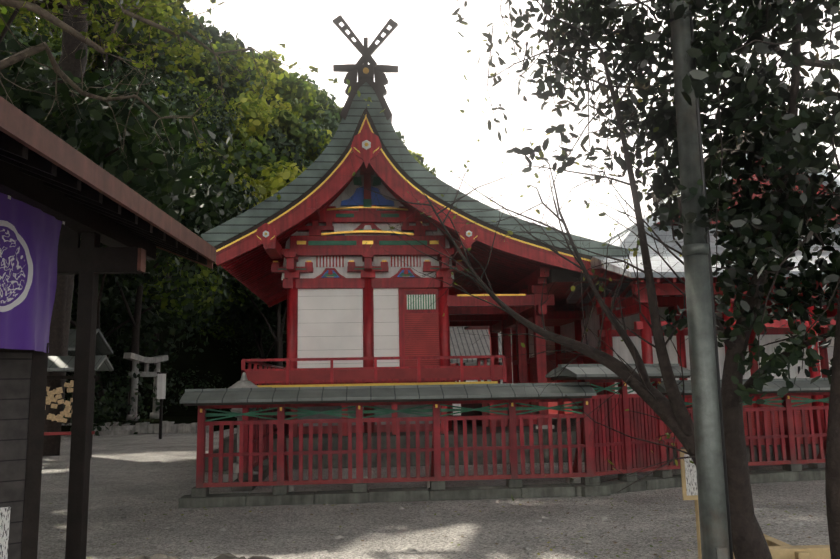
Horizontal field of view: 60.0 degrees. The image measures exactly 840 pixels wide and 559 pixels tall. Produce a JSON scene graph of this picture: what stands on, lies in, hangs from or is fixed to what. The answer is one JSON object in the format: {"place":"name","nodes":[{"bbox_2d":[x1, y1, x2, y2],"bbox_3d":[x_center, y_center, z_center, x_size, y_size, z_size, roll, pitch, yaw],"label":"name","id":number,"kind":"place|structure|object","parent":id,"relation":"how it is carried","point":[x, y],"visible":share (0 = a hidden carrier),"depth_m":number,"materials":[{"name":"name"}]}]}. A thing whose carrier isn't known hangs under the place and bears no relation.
{"place":"outdoors","nodes":[
{"label":"outdoors","id":0,"kind":"place"},
{"bbox_2d":[63,68,286,416],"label":"hill terrain","id":1,"kind":"structure","parent":0,"point":[213,359],"depth_m":44.14,"materials":[{"name":"green plant"}]},
{"bbox_2d":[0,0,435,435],"bbox_3d":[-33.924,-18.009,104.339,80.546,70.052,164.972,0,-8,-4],"label":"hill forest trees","id":2,"kind":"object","parent":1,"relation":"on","point":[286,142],"visible":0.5,"depth_m":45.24,"materials":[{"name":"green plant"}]},
{"bbox_2d":[37,415,829,558],"bbox_3d":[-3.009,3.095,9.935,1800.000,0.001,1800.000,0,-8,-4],"label":"ground","id":3,"kind":"structure","parent":0,"point":[143,472],"depth_m":8.74,"materials":[{"name":"grey gravel"}]},
{"bbox_2d":[1,0,89,405],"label":"tree","id":4,"kind":"object","parent":3,"relation":"on","point":[70,62],"visible":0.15,"depth_m":19.42,"materials":[{"name":"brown plant"}]},
{"bbox_2d":[44,329,113,457],"bbox_3d":[-11.422,2.988,20.924,4.746,3.600,10.733,2,-9,-23],"label":"ema rack","id":5,"kind":"object","parent":3,"relation":"on","point":[103,349],"visible":0.35,"depth_m":17.20,"materials":[{"name":"brown wood"}]},
{"bbox_2d":[0,96,215,558],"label":"amulet office","id":6,"kind":"structure","parent":3,"relation":"on","point":[78,193],"depth_m":5.67,"materials":[{"name":"brown wood"}]},
{"bbox_2d":[0,192,64,352],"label":"noren curtain","id":7,"kind":"object","parent":6,"relation":"attached to","point":[29,237],"visible":0.92,"depth_m":5.32,"materials":[{"name":"purple fabric"}]},
{"bbox_2d":[0,0,241,455],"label":"shrine grove trees","id":8,"kind":"object","parent":3,"relation":"on","point":[92,133],"visible":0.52,"depth_m":16.62,"materials":[{"name":"green plant"}]},
{"bbox_2d":[61,409,236,435],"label":"stone wall","id":9,"kind":"structure","parent":3,"relation":"on","point":[180,422],"depth_m":25.82,"materials":[{"name":"grey stone"}]},
{"bbox_2d":[123,352,167,420],"bbox_3d":[-11.007,4.303,29.218,0.480,2.622,2.900,-2,-8,9],"label":"stone torii","id":10,"kind":"object","parent":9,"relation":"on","point":[135,359],"visible":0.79,"depth_m":28.71,"materials":[{"name":"grey stone"}]},
{"bbox_2d":[157,372,166,438],"bbox_3d":[-8.241,4.008,23.160,0.300,2.100,0.120,0,-8,-4],"label":"sign post","id":11,"kind":"object","parent":3,"relation":"on","point":[161,386],"visible":1,"depth_m":23.17,"materials":[{"name":"white wood"}]},
{"bbox_2d":[0,0,384,199],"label":"camphor tree","id":12,"kind":"object","parent":3,"relation":"on","point":[23,6],"visible":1,"depth_m":10.46,"materials":[{"name":"green plant"}]},
{"bbox_2d":[117,553,272,558],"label":"border rocks","id":13,"kind":"object","parent":3,"relation":"on","point":[222,556],"visible":1,"depth_m":6.40,"materials":[{"name":"grey stone"}]},
{"bbox_2d":[223,372,258,481],"bbox_3d":[-3.072,2.547,12.643,0.641,1.850,0.740,0,-8,-4],"label":"stone lantern","id":14,"kind":"object","parent":3,"relation":"on","point":[243,382],"visible":0.35,"depth_m":12.53,"materials":[{"name":"grey stone"}]},
{"bbox_2d":[205,129,583,471],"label":"shrine building","id":15,"kind":"structure","parent":3,"relation":"on","point":[354,317],"depth_m":15.92,"materials":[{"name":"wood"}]},
{"bbox_2d":[201,15,628,306],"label":"roof","id":16,"kind":"structure","parent":15,"relation":"attached to","point":[243,257],"depth_m":15.21,"materials":[{"name":"green metal"}]},
{"bbox_2d":[48,496,826,558],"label":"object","id":17,"kind":"object","parent":3,"relation":"on","point":[169,541],"visible":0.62,"depth_m":7.70,"materials":[{"name":"grey gravel"}]},
{"bbox_2d":[178,364,830,507],"bbox_3d":[3.740,3.087,17.255,15.091,1.845,14.395,0,-8,-4],"label":"fence","id":18,"kind":"object","parent":3,"relation":"on","point":[261,428],"visible":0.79,"depth_m":10.29,"materials":[{"name":"wood"}]},
{"bbox_2d":[335,0,839,558],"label":"camellia tree","id":19,"kind":"object","parent":3,"relation":"on","point":[781,220],"visible":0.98,"depth_m":4.98,"materials":[{"name":"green plant"}]},
{"bbox_2d":[451,0,839,251],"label":"broadleaf tree branches","id":20,"kind":"object","parent":3,"relation":"on","point":[549,35],"visible":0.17,"depth_m":8.51,"materials":[{"name":"green plant"}]},
{"bbox_2d":[464,111,839,419],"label":"shrine building","id":21,"kind":"structure","parent":3,"relation":"on","point":[563,318],"depth_m":19.33,"materials":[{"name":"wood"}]},
{"bbox_2d":[680,449,701,558],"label":"sign","id":22,"kind":"object","parent":3,"relation":"on","point":[689,481],"visible":0.25,"depth_m":6.18,"materials":[{"name":"brown wood"}]},
{"bbox_2d":[669,0,733,558],"bbox_3d":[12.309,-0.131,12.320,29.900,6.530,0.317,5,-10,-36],"label":"pole","id":23,"kind":"object","parent":3,"relation":"on","point":[713,504],"visible":0.98,"depth_m":4.14,"materials":[{"name":"grey metal"}]},
{"bbox_2d":[566,256,838,465],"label":"shrine building","id":24,"kind":"structure","parent":3,"relation":"on","point":[671,297],"depth_m":15.94,"materials":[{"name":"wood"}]},
{"bbox_2d":[733,534,830,558],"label":"timber edging","id":25,"kind":"object","parent":3,"relation":"on","point":[778,549],"visible":0.35,"depth_m":6.36,"materials":[{"name":"yellow wood"}]},
{"bbox_2d":[36,0,839,241],"bbox_3d":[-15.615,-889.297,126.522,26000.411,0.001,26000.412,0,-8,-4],"label":"sky","id":26,"kind":"structure","parent":0,"point":[424,46],"depth_m":2226.70,"materials":[{"name":"white"}]},
{"bbox_2d":[450,326,512,414],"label":"building","id":27,"kind":"structure","parent":0,"point":[461,341],"depth_m":37.03,"materials":[{"name":"grey metal"}]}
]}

